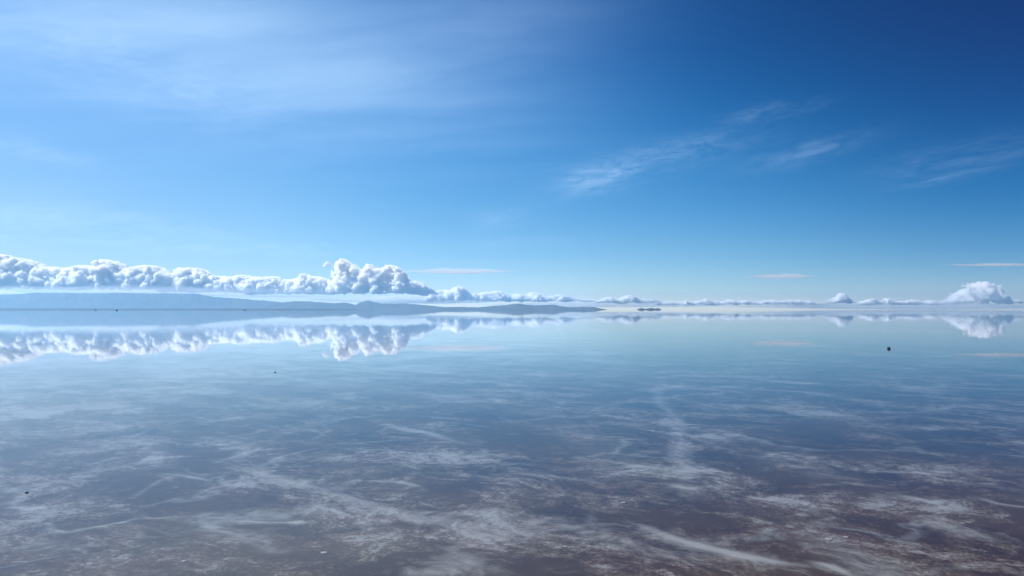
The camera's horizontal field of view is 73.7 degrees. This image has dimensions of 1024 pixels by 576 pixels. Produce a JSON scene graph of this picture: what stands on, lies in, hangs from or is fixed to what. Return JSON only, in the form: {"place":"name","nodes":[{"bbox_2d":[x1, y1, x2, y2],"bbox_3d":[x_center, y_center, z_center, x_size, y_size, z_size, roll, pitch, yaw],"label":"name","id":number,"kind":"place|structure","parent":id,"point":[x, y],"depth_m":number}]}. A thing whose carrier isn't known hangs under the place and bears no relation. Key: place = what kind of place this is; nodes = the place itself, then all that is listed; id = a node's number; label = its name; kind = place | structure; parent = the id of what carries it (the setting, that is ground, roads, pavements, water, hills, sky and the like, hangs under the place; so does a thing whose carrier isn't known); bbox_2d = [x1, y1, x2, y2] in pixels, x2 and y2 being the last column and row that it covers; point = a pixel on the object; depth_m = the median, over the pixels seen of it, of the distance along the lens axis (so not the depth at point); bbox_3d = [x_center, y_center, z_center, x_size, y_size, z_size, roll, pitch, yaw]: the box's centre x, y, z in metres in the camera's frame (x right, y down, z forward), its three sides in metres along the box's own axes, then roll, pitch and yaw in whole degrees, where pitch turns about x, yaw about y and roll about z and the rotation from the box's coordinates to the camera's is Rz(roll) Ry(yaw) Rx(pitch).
{"place":"outdoors","nodes":[
{"label":"outdoors","id":0,"kind":"place"},
{"bbox_2d":[0,292,281,308],"bbox_3d":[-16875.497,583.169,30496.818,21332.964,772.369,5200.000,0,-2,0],"label":"hills","id":1,"kind":"structure","parent":0,"point":[115,300],"depth_m":28982.86},
{"bbox_2d":[0,308,358,309],"bbox_3d":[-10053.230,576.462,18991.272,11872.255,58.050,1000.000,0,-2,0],"label":"hills","id":2,"kind":"structure","parent":0,"point":[150,309],"depth_m":18568.45},
{"bbox_2d":[256,300,436,309],"bbox_3d":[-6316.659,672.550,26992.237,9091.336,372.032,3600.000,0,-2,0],"label":"hills","id":3,"kind":"structure","parent":0,"point":[367,305],"depth_m":25922.15},
{"bbox_2d":[416,303,606,309],"bbox_3d":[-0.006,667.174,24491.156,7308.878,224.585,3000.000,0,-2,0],"label":"hills","id":4,"kind":"structure","parent":0,"point":[518,306],"depth_m":23490.17},
{"bbox_2d":[0,390,1023,575],"bbox_3d":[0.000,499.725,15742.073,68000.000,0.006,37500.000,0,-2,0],"label":"ground","id":5,"kind":"structure","parent":0,"point":[470,483],"depth_m":6.31},
{"bbox_2d":[0,310,1023,409],"bbox_3d":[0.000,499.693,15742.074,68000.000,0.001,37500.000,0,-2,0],"label":"water","id":6,"kind":"structure","parent":0,"point":[52,358],"depth_m":24.89},
{"bbox_2d":[0,0,1023,309],"label":"sky","id":7,"kind":"structure","parent":0,"point":[602,154]},
{"bbox_2d":[637,308,660,309],"bbox_3d":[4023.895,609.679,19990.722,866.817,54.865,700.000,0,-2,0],"label":"hills","id":8,"kind":"structure","parent":0,"point":[648,309],"depth_m":19695.47}
]}

